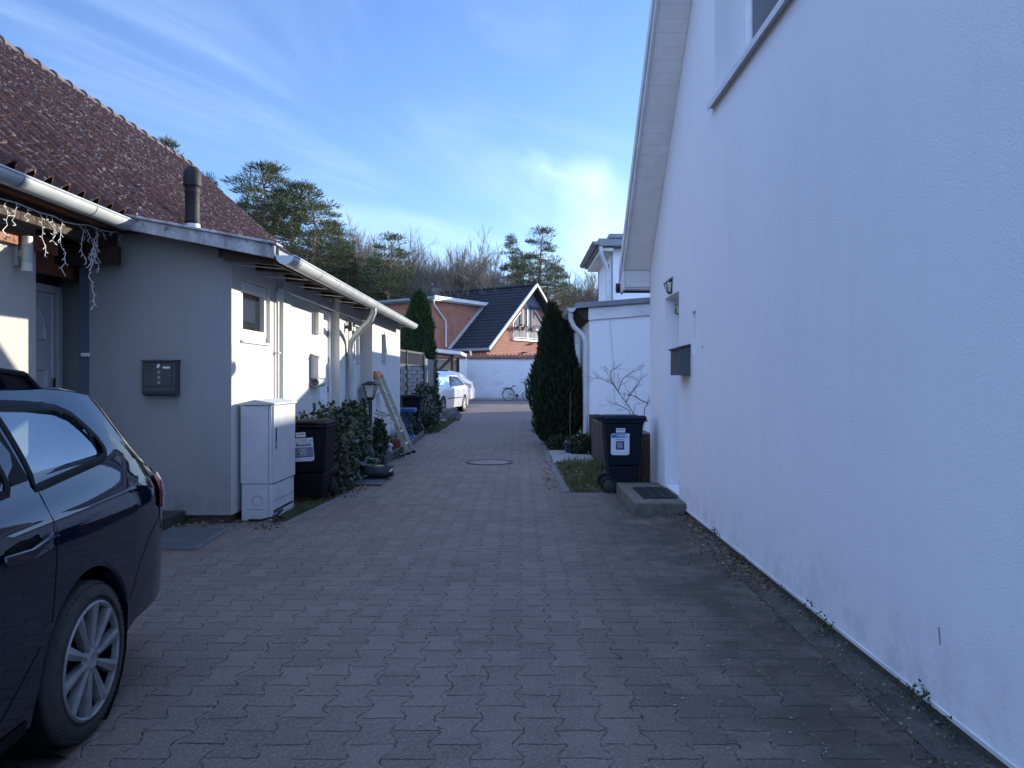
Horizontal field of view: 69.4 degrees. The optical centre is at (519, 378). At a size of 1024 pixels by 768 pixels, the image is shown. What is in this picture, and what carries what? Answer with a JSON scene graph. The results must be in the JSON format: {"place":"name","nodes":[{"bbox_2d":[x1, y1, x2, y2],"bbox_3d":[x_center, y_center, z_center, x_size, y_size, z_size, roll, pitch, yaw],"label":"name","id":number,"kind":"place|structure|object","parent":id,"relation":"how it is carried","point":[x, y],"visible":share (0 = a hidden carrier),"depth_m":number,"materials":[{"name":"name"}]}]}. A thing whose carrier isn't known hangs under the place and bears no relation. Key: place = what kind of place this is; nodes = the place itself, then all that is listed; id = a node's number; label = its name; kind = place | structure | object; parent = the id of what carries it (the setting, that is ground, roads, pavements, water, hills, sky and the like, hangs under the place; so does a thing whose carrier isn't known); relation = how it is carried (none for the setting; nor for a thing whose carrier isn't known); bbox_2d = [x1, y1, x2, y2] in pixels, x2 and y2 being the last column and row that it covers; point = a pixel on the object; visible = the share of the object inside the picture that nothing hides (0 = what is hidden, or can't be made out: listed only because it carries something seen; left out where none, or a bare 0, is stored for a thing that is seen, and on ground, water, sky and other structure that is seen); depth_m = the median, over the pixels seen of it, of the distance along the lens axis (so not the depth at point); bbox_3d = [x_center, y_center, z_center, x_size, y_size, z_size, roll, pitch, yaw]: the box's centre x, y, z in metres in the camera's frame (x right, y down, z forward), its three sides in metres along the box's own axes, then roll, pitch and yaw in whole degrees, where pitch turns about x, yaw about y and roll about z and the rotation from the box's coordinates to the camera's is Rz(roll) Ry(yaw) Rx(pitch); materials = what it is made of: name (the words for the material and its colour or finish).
{"place":"outdoors","nodes":[
{"label":"outdoors","id":0,"kind":"place"},
{"bbox_2d":[180,427,446,526],"bbox_3d":[-3.562,1.462,18.357,3.376,0.001,22.368,0,0,-1],"label":"garden bed","id":1,"kind":"object","parent":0,"point":[297,500],"visible":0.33,"depth_m":8.55,"materials":[{"name":"soil"}]},
{"bbox_2d":[248,509,285,520],"bbox_3d":[-2.566,1.397,7.575,0.221,0.099,0.338,0,0,32],"label":"black cable","id":2,"kind":"object","parent":1,"relation":"on","point":[275,515],"visible":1,"depth_m":7.58,"materials":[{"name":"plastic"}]},
{"bbox_2d":[239,398,296,519],"bbox_3d":[-2.714,0.858,8.025,0.372,1.285,0.780,0,0,0],"label":"street cabinet","id":3,"kind":"object","parent":1,"relation":"on","point":[267,451],"visible":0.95,"depth_m":7.66,"materials":[{"name":"white metal"}]},
{"bbox_2d":[271,491,341,521],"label":"grass","id":4,"kind":"structure","parent":1,"relation":"on","point":[289,514],"depth_m":8.30,"materials":[{"name":"green plant"}]},
{"bbox_2d":[294,419,338,496],"bbox_3d":[-2.490,0.969,8.946,0.498,0.963,0.652,0,0,0],"label":"wheelie bin","id":5,"kind":"object","parent":1,"relation":"on","point":[314,445],"visible":0.94,"depth_m":8.71,"materials":[{"name":"black plastic"}]},
{"bbox_2d":[294,397,404,492],"bbox_3d":[-2.573,0.901,11.483,1.022,1.248,4.578,0,0,0],"label":"ivy hedge","id":6,"kind":"object","parent":1,"relation":"on","point":[352,435],"visible":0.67,"depth_m":10.51,"materials":[{"name":"green plant"}]},
{"bbox_2d":[361,381,379,458],"bbox_3d":[-2.597,0.736,12.900,0.340,1.387,0.340,0,0,0],"label":"garden lamp post","id":7,"kind":"object","parent":1,"relation":"on","point":[370,388],"visible":0.78,"depth_m":12.84,"materials":[{"name":"black metal"}]},
{"bbox_2d":[390,423,403,448],"bbox_3d":[-2.509,1.121,14.944,0.434,0.558,0.418,0,0,0],"label":"plant","id":8,"kind":"object","parent":1,"relation":"on","point":[395,442],"visible":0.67,"depth_m":14.85,"materials":[{"name":"green plant"}]},
{"bbox_2d":[379,431,423,464],"bbox_3d":[-2.347,1.380,15.610,0.121,0.180,6.382,0,0,-1],"label":"edging board","id":9,"kind":"object","parent":1,"relation":"on","point":[386,459],"visible":0.71,"depth_m":13.49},
{"bbox_2d":[400,406,417,440],"bbox_3d":[-2.625,1.041,16.676,0.659,0.890,0.673,0,0,0],"label":"shrub","id":10,"kind":"object","parent":1,"relation":"on","point":[410,419],"visible":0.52,"depth_m":16.67,"materials":[{"name":"green plant"}]},
{"bbox_2d":[400,395,420,434],"bbox_3d":[-2.808,0.926,18.925,0.498,1.048,0.652,0,0,-17],"label":"wheelie bin","id":11,"kind":"object","parent":1,"relation":"on","point":[410,401],"visible":0.55,"depth_m":18.70,"materials":[{"name":"black plastic"}]},
{"bbox_2d":[400,349,423,424],"bbox_3d":[-3.040,0.325,20.750,0.099,2.251,2.813,0,0,6],"label":"woven fence","id":12,"kind":"object","parent":1,"relation":"on","point":[410,377],"visible":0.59,"depth_m":20.67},
{"bbox_2d":[411,382,444,431],"bbox_3d":[-2.608,0.771,20.296,1.100,1.451,1.108,0,0,0],"label":"evergreen shrub","id":13,"kind":"object","parent":1,"relation":"on","point":[426,418],"visible":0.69,"depth_m":20.16,"materials":[{"name":"green plant"}]},
{"bbox_2d":[424,356,433,416],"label":"dark gate","id":14,"kind":"structure","parent":1,"relation":"on","point":[428,371],"depth_m":23.72,"materials":[{"name":"grey wood"}]},
{"bbox_2d":[421,418,455,433],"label":"grass","id":15,"kind":"structure","parent":1,"relation":"on","point":[445,424],"depth_m":21.88,"materials":[{"name":"green plant"}]},
{"bbox_2d":[439,407,461,420],"bbox_3d":[-2.447,1.246,26.011,0.754,0.508,0.528,0,0,15],"label":"rock","id":16,"kind":"object","parent":1,"relation":"on","point":[453,413],"visible":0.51,"depth_m":25.81,"materials":[{"name":"stone"}]},
{"bbox_2d":[0,0,650,301],"label":"sky","id":17,"kind":"structure","parent":0,"point":[449,119],"materials":[{"name":"blue"}]},
{"bbox_2d":[400,408,416,439],"bbox_3d":[-2.676,1.070,17.600,0.420,0.760,0.420,0,0,0],"label":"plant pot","id":18,"kind":"object","parent":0,"point":[413,410],"visible":0.23,"depth_m":17.44,"materials":[{"name":"blue plastic"}]},
{"bbox_2d":[0,401,945,767],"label":"driveway","id":19,"kind":"structure","parent":0,"point":[438,587],"depth_m":3.98,"materials":[{"name":"grey brick"}]},
{"bbox_2d":[0,368,164,759],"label":"estate car","id":20,"kind":"object","parent":19,"relation":"on","point":[80,555],"visible":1,"depth_m":2.89,"materials":[{"name":"black paint"}]},
{"bbox_2d":[162,510,184,530],"bbox_3d":[-4.135,1.360,7.300,1.510,0.220,1.200,0,0,0],"label":"brick door step","id":21,"kind":"object","parent":19,"relation":"on","point":[170,518],"visible":0.16,"depth_m":7.27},
{"bbox_2d":[162,527,229,549],"bbox_3d":[-3.044,1.437,6.685,0.618,0.024,0.852,0,0,0],"label":"galvanised floor grate","id":22,"kind":"object","parent":19,"relation":"on","point":[184,538],"visible":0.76,"depth_m":6.71,"materials":[{"name":"metal"}]},
{"bbox_2d":[353,478,386,485],"bbox_3d":[-2.100,1.436,10.510,0.404,0.018,1.007,0,0,-4],"label":"slab","id":23,"kind":"object","parent":19,"relation":"on","point":[375,481],"visible":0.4,"depth_m":10.30,"materials":[{"name":"grey concrete"}]},
{"bbox_2d":[359,462,393,478],"bbox_3d":[-2.076,1.317,10.716,0.520,0.234,0.321,0,0,0],"label":"bowl","id":24,"kind":"object","parent":23,"relation":"on","point":[378,471],"visible":0.94,"depth_m":10.59,"materials":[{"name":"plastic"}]},
{"bbox_2d":[363,371,415,454],"bbox_3d":[-2.448,0.670,13.757,0.327,1.619,1.824,0,0,23],"label":"step ladder","id":25,"kind":"object","parent":19,"relation":"on","point":[378,375],"visible":0.83,"depth_m":13.73,"materials":[{"name":"metal"}]},
{"bbox_2d":[400,287,441,390],"bbox_3d":[-4.126,-1.114,30.033,1.930,5.228,2.072,0,0,0],"label":"columnar conifer","id":26,"kind":"object","parent":19,"relation":"on","point":[420,338],"visible":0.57,"depth_m":29.60,"materials":[{"name":"green plant"}]},
{"bbox_2d":[408,374,468,411],"bbox_3d":[-3.743,0.637,31.704,2.529,1.696,5.563,0,0,11],"label":"saloon car","id":27,"kind":"object","parent":19,"relation":"on","point":[453,390],"visible":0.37,"depth_m":31.50,"materials":[{"name":"white paint"}]},
{"bbox_2d":[435,349,466,371],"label":"carport","id":28,"kind":"object","parent":19,"relation":"on","point":[450,363],"visible":0.43,"depth_m":44.13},
{"bbox_2d":[436,370,474,400],"bbox_3d":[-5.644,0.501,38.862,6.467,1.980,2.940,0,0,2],"label":"hatchback car","id":29,"kind":"object","parent":19,"relation":"on","point":[467,382],"visible":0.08,"depth_m":37.94,"materials":[{"name":"white paint"}]},
{"bbox_2d":[104,514,827,765],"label":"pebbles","id":30,"kind":"object","parent":19,"relation":"on","point":[548,661],"visible":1,"depth_m":3.35,"materials":[{"name":"grey stone"}]},
{"bbox_2d":[466,459,512,464],"bbox_3d":[-0.521,1.442,12.850,0.820,0.009,0.820,0,0,0],"label":"manhole cover","id":31,"kind":"object","parent":19,"relation":"on","point":[489,462],"visible":1,"depth_m":12.80,"materials":[{"name":"metal"}]},
{"bbox_2d":[502,380,528,400],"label":"bicycle","id":32,"kind":"object","parent":19,"relation":"on","point":[513,392],"visible":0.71,"depth_m":49.29,"materials":[{"name":"metal"}]},
{"bbox_2d":[172,449,993,767],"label":"leaf litter","id":33,"kind":"object","parent":19,"relation":"on","point":[740,567],"visible":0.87,"depth_m":5.60,"materials":[{"name":"brown plant"}]},
{"bbox_2d":[616,482,685,515],"bbox_3d":[1.625,1.391,8.640,0.790,0.198,1.560,0,0,0],"label":"concrete door step","id":34,"kind":"object","parent":19,"relation":"on","point":[646,498],"visible":0.79,"depth_m":8.12,"materials":[{"name":"grey concrete"}]},
{"bbox_2d":[671,514,999,767],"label":"drainage strip","id":35,"kind":"object","parent":19,"relation":"on","point":[938,748],"depth_m":3.56,"materials":[{"name":"gravel"}]},
{"bbox_2d":[662,516,960,767],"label":"moss tufts","id":36,"kind":"object","parent":35,"relation":"on","point":[925,694],"visible":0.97,"depth_m":3.29,"materials":[{"name":"green plant"}]},
{"bbox_2d":[545,442,615,492],"bbox_3d":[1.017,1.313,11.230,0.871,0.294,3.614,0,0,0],"label":"grass","id":37,"kind":"structure","parent":0,"point":[594,469],"depth_m":11.10,"materials":[{"name":"green plant"}]},
{"bbox_2d":[523,296,582,442],"bbox_3d":[0.820,-0.175,16.388,1.493,3.349,1.514,0,0,0],"label":"columnar conifer","id":38,"kind":"object","parent":37,"relation":"on","point":[555,378],"visible":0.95,"depth_m":16.02,"materials":[{"name":"green plant"}]},
{"bbox_2d":[540,440,570,492],"bbox_3d":[0.546,1.459,16.450,0.161,0.042,13.988,0,0,0],"label":"kerb strip","id":39,"kind":"object","parent":37,"relation":"on","point":[562,483],"visible":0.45,"depth_m":11.63,"materials":[{"name":"concrete"}]},
{"bbox_2d":[543,433,573,449],"bbox_3d":[0.839,1.329,15.207,0.669,0.477,0.682,0,0,-34],"label":"plant","id":40,"kind":"object","parent":37,"relation":"on","point":[553,442],"visible":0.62,"depth_m":15.09,"materials":[{"name":"green plant"}]},
{"bbox_2d":[563,392,578,453],"bbox_3d":[1.025,0.850,14.496,0.369,1.200,0.353,0,0,0],"label":"flower pot","id":41,"kind":"object","parent":37,"relation":"on","point":[567,446],"visible":0.5,"depth_m":14.41,"materials":[{"name":"blue ceramic"}]},
{"bbox_2d":[550,454,594,463],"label":"paving slab","id":42,"kind":"structure","parent":37,"relation":"on","point":[557,457],"depth_m":13.48,"materials":[{"name":"grey concrete"}]},
{"bbox_2d":[569,431,591,453],"bbox_3d":[1.212,1.251,14.308,0.597,0.544,0.603,0,0,42],"label":"plant","id":43,"kind":"object","parent":37,"relation":"on","point":[583,447],"visible":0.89,"depth_m":14.19,"materials":[{"name":"green plant"}]},
{"bbox_2d":[589,414,649,481],"bbox_3d":[1.822,1.095,12.280,0.956,0.811,4.440,0,0,0],"label":"timber planter","id":44,"kind":"object","parent":37,"relation":"on","point":[595,428],"visible":0.25,"depth_m":12.07,"materials":[{"name":"wood"}]},
{"bbox_2d":[585,360,649,431],"bbox_3d":[1.669,0.421,11.610,1.335,1.462,0.428,0,0,0],"label":"bare shrub","id":45,"kind":"object","parent":44,"relation":"on","point":[630,394],"visible":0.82,"depth_m":11.60,"materials":[{"name":"brown plant"}]},
{"bbox_2d":[593,414,646,492],"bbox_3d":[1.304,0.959,9.620,0.652,0.983,0.498,0,0,0],"label":"wheelie bin","id":46,"kind":"object","parent":37,"relation":"on","point":[622,437],"visible":0.99,"depth_m":9.41,"materials":[{"name":"black plastic"}]},
{"bbox_2d":[580,234,649,300],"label":"white two storey house","id":47,"kind":"structure","parent":0,"point":[602,257],"depth_m":30.00,"materials":[{"name":"paint"}]},
{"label":"ground","id":48,"kind":"structure","parent":0,"visible":0},
{"bbox_2d":[157,133,183,154],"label":"pine tree","id":49,"kind":"object","parent":48,"relation":"on","point":[170,143],"visible":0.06,"depth_m":57.60,"materials":[{"name":"green plant"}]},
{"bbox_2d":[0,35,417,521],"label":"red tiled house","id":50,"kind":"structure","parent":48,"relation":"on","point":[215,290],"depth_m":7.50,"materials":[{"name":"paint"}]},
{"bbox_2d":[14,236,32,271],"bbox_3d":[-4.290,-1.084,6.416,0.135,0.304,0.094,0,0,0],"label":"wall lamp","id":51,"kind":"object","parent":50,"relation":"attached to","point":[23,256],"visible":1,"depth_m":6.38,"materials":[{"name":"metal"}]},
{"bbox_2d":[36,291,56,468],"bbox_3d":[-4.847,0.172,7.360,0.145,2.115,0.830,0,0,0],"label":"porch door","id":52,"kind":"structure","parent":50,"relation":"in","point":[46,304],"depth_m":7.60,"materials":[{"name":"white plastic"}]},
{"bbox_2d":[0,198,123,309],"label":"icicle string light","id":53,"kind":"object","parent":50,"relation":"hanging from","point":[94,254],"visible":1,"depth_m":6.52,"materials":[{"name":"white plastic"}]},
{"bbox_2d":[140,360,180,395],"bbox_3d":[-3.600,-0.013,7.429,0.345,0.365,0.140,0,0,0],"label":"mailbox","id":54,"kind":"object","parent":50,"relation":"attached to","point":[160,377],"visible":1,"depth_m":7.37,"materials":[{"name":"black metal"}]},
{"bbox_2d":[143,363,171,385],"bbox_3d":[-3.603,-0.044,7.367,0.290,0.236,0.015,0,0,0],"label":"door","id":55,"kind":"structure","parent":54,"relation":"in","point":[154,374],"depth_m":7.37,"materials":[{"name":"black metal"}]},
{"bbox_2d":[241,280,265,342],"bbox_3d":[-3.025,-0.735,8.213,0.160,0.640,0.895,0,0,0],"label":"window","id":56,"kind":"structure","parent":50,"relation":"in","point":[248,290],"depth_m":8.35,"materials":[{"name":"white plastic"}]},
{"bbox_2d":[312,311,322,334],"bbox_3d":[-2.834,-0.785,10.420,0.088,0.310,0.280,0,0,0],"label":"window","id":57,"kind":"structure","parent":50,"relation":"attached to","point":[317,323],"depth_m":10.30,"materials":[{"name":"white plastic"}]},
{"bbox_2d":[310,353,326,386],"bbox_3d":[-2.816,-0.121,10.365,0.125,0.463,0.390,0,0,0],"label":"mailbox","id":58,"kind":"object","parent":50,"relation":"attached to","point":[317,367],"visible":1,"depth_m":10.23,"materials":[{"name":"grey paint"}]},
{"bbox_2d":[320,316,328,413],"bbox_3d":[-2.965,0.200,11.068,0.050,2.300,0.660,0,0,0],"label":"door","id":59,"kind":"structure","parent":50,"relation":"in","point":[323,337],"depth_m":11.20,"materials":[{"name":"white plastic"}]},
{"bbox_2d":[233,184,263,219],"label":"pine tree","id":60,"kind":"object","parent":48,"relation":"on","point":[249,193],"visible":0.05,"depth_m":66.50,"materials":[{"name":"green plant"}]},
{"bbox_2d":[219,159,324,263],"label":"pine tree","id":61,"kind":"object","parent":48,"relation":"on","point":[271,168],"visible":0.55,"depth_m":60.95,"materials":[{"name":"green plant"}]},
{"bbox_2d":[186,485,363,526],"bbox_3d":[-2.345,1.472,9.753,0.970,0.060,5.231,0,0,11],"label":"kerb strip","id":62,"kind":"object","parent":48,"relation":"on","point":[300,516],"visible":0.32,"depth_m":7.65,"materials":[{"name":"concrete"}]},
{"bbox_2d":[249,179,350,279],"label":"pine tree","id":63,"kind":"object","parent":48,"relation":"on","point":[308,187],"visible":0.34,"depth_m":62.91,"materials":[{"name":"green plant"}]},
{"bbox_2d":[274,199,358,279],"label":"pine tree","id":64,"kind":"object","parent":48,"relation":"on","point":[314,232],"visible":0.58,"depth_m":59.68,"materials":[{"name":"green plant"}]},
{"bbox_2d":[299,218,371,277],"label":"pine tree","id":65,"kind":"object","parent":48,"relation":"on","point":[347,234],"visible":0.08,"depth_m":67.62,"materials":[{"name":"green plant"}]},
{"bbox_2d":[327,238,368,288],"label":"pine tree","id":66,"kind":"object","parent":48,"relation":"on","point":[353,271],"visible":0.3,"depth_m":62.95,"materials":[{"name":"green plant"}]},
{"bbox_2d":[321,210,388,261],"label":"bare tree","id":67,"kind":"object","parent":48,"relation":"on","point":[359,238],"visible":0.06,"depth_m":80.25,"materials":[{"name":"brown plant"}]},
{"bbox_2d":[329,227,387,298],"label":"bare tree","id":68,"kind":"object","parent":48,"relation":"on","point":[363,259],"visible":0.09,"depth_m":66.62,"materials":[{"name":"brown plant"}]},
{"bbox_2d":[327,237,418,296],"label":"bare tree","id":69,"kind":"object","parent":48,"relation":"on","point":[372,269],"visible":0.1,"depth_m":64.31,"materials":[{"name":"brown plant"}]},
{"bbox_2d":[344,221,403,277],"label":"bare tree","id":70,"kind":"object","parent":48,"relation":"on","point":[366,255],"visible":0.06,"depth_m":72.92,"materials":[{"name":"brown plant"}]},
{"bbox_2d":[356,251,400,300],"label":"pine tree","id":71,"kind":"object","parent":48,"relation":"on","point":[374,294],"visible":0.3,"depth_m":61.42,"materials":[{"name":"green plant"}]},
{"bbox_2d":[349,228,409,265],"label":"bare tree","id":72,"kind":"object","parent":48,"relation":"on","point":[370,245],"visible":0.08,"depth_m":76.94,"materials":[{"name":"brown plant"}]},
{"bbox_2d":[352,231,416,300],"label":"pine tree","id":73,"kind":"object","parent":48,"relation":"on","point":[389,267],"visible":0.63,"depth_m":60.09,"materials":[{"name":"green plant"}]},
{"bbox_2d":[354,226,437,297],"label":"bare tree","id":74,"kind":"object","parent":48,"relation":"on","point":[415,260],"visible":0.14,"depth_m":66.10,"materials":[{"name":"brown plant"}]},
{"bbox_2d":[366,258,433,298],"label":"bare tree","id":75,"kind":"object","parent":48,"relation":"on","point":[404,284],"visible":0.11,"depth_m":66.18,"materials":[{"name":"brown plant"}]},
{"bbox_2d":[384,251,425,298],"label":"bare tree","id":76,"kind":"object","parent":48,"relation":"on","point":[412,276],"visible":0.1,"depth_m":67.18,"materials":[{"name":"brown plant"}]},
{"bbox_2d":[392,251,446,298],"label":"bare tree","id":77,"kind":"object","parent":48,"relation":"on","point":[423,273],"visible":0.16,"depth_m":68.37,"materials":[{"name":"brown plant"}]},
{"bbox_2d":[398,258,460,297],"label":"bare tree","id":78,"kind":"object","parent":48,"relation":"on","point":[417,276],"visible":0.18,"depth_m":65.82,"materials":[{"name":"brown plant"}]},
{"bbox_2d":[399,247,467,297],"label":"bare tree","id":79,"kind":"object","parent":48,"relation":"on","point":[420,264],"visible":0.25,"depth_m":66.51,"materials":[{"name":"brown plant"}]},
{"bbox_2d":[403,247,486,295],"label":"bare tree","id":80,"kind":"object","parent":48,"relation":"on","point":[455,282],"visible":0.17,"depth_m":66.95,"materials":[{"name":"brown plant"}]},
{"bbox_2d":[394,227,512,298],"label":"bare tree","id":81,"kind":"object","parent":48,"relation":"on","point":[472,269],"visible":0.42,"depth_m":64.50,"materials":[{"name":"brown plant"}]},
{"bbox_2d":[416,247,497,289],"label":"bare tree","id":82,"kind":"object","parent":48,"relation":"on","point":[452,274],"visible":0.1,"depth_m":67.83,"materials":[{"name":"brown plant"}]},
{"bbox_2d":[422,251,500,283],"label":"bare tree","id":83,"kind":"object","parent":48,"relation":"on","point":[459,261],"visible":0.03,"depth_m":72.01,"materials":[{"name":"brown plant"}]},
{"bbox_2d":[377,283,546,357],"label":"brick house","id":84,"kind":"structure","parent":48,"relation":"on","point":[482,323],"depth_m":58.11,"materials":[{"name":"red brick"}]},
{"bbox_2d":[513,312,520,338],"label":"gable window","id":85,"kind":"structure","parent":84,"relation":"in","point":[517,321],"depth_m":58.99,"materials":[{"name":"white plastic"}]},
{"bbox_2d":[514,325,538,338],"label":"balcony railing","id":86,"kind":"object","parent":84,"relation":"on","point":[529,334],"visible":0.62,"depth_m":59.87,"materials":[{"name":"metal"}]},
{"bbox_2d":[523,308,532,339],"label":"gable window","id":87,"kind":"structure","parent":84,"relation":"in","point":[527,313],"depth_m":60.05,"materials":[{"name":"white plastic"}]},
{"bbox_2d":[444,247,502,286],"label":"bare tree","id":88,"kind":"object","parent":48,"relation":"on","point":[491,264],"visible":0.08,"depth_m":71.16,"materials":[{"name":"brown plant"}]},
{"bbox_2d":[439,255,515,298],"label":"bare tree","id":89,"kind":"object","parent":48,"relation":"on","point":[484,283],"visible":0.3,"depth_m":64.02,"materials":[{"name":"brown plant"}]},
{"bbox_2d":[434,244,525,288],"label":"bare tree","id":90,"kind":"object","parent":48,"relation":"on","point":[462,268],"visible":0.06,"depth_m":66.81,"materials":[{"name":"brown plant"}]},
{"bbox_2d":[437,354,534,400],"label":"painted garden wall","id":91,"kind":"structure","parent":48,"relation":"on","point":[492,376],"depth_m":49.90,"materials":[{"name":"brick"}]},
{"bbox_2d":[499,232,527,285],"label":"pine tree","id":92,"kind":"object","parent":48,"relation":"on","point":[512,265],"visible":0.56,"depth_m":69.94,"materials":[{"name":"green plant"}]},
{"bbox_2d":[498,256,548,292],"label":"pine tree","id":93,"kind":"object","parent":48,"relation":"on","point":[524,261],"visible":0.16,"depth_m":74.66,"materials":[{"name":"green plant"}]},
{"bbox_2d":[511,225,566,307],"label":"pine tree","id":94,"kind":"object","parent":48,"relation":"on","point":[538,269],"visible":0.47,"depth_m":72.31,"materials":[{"name":"green plant"}]},
{"bbox_2d":[538,263,585,311],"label":"pine tree","id":95,"kind":"object","parent":48,"relation":"on","point":[559,278],"visible":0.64,"depth_m":69.39,"materials":[{"name":"green plant"}]},
{"bbox_2d":[557,272,593,307],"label":"bare tree","id":96,"kind":"object","parent":48,"relation":"on","point":[577,285],"visible":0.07,"depth_m":83.80,"materials":[{"name":"brown plant"}]},
{"bbox_2d":[560,272,597,306],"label":"bare tree","id":97,"kind":"object","parent":48,"relation":"on","point":[585,296],"visible":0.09,"depth_m":83.23,"materials":[{"name":"brown plant"}]},
{"bbox_2d":[576,272,597,301],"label":"bare tree","id":98,"kind":"object","parent":48,"relation":"on","point":[588,281],"visible":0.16,"depth_m":82.12,"materials":[{"name":"brown plant"}]},
{"bbox_2d":[561,295,649,451],"bbox_3d":[6.011,-0.399,20.100,10.177,3.797,11.240,0,0,0],"label":"white extension","id":99,"kind":"object","parent":48,"relation":"on","point":[609,334],"visible":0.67,"depth_m":14.60,"materials":[{"name":"paint"}]},
{"bbox_2d":[615,0,1023,767],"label":"white gable house","id":100,"kind":"structure","parent":48,"relation":"on","point":[825,218],"depth_m":3.91,"materials":[{"name":"paint"}]},
{"bbox_2d":[663,277,672,293],"bbox_3d":[1.736,-1.093,8.660,0.073,0.185,0.200,0,0,0],"label":"wall lantern","id":101,"kind":"object","parent":100,"relation":"attached to","point":[668,287],"depth_m":8.61,"materials":[{"name":"black metal"}]},
{"bbox_2d":[668,344,690,374],"bbox_3d":[1.704,-0.202,7.895,0.138,0.324,0.460,0,0,0],"label":"mailbox","id":102,"kind":"object","parent":100,"relation":"attached to","point":[680,360],"visible":1,"depth_m":7.68,"materials":[{"name":"black metal"}]},
{"bbox_2d":[745,0,778,48],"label":"window","id":103,"kind":"structure","parent":100,"relation":"in","point":[756,11],"depth_m":6.52,"materials":[{"name":"white plastic"}]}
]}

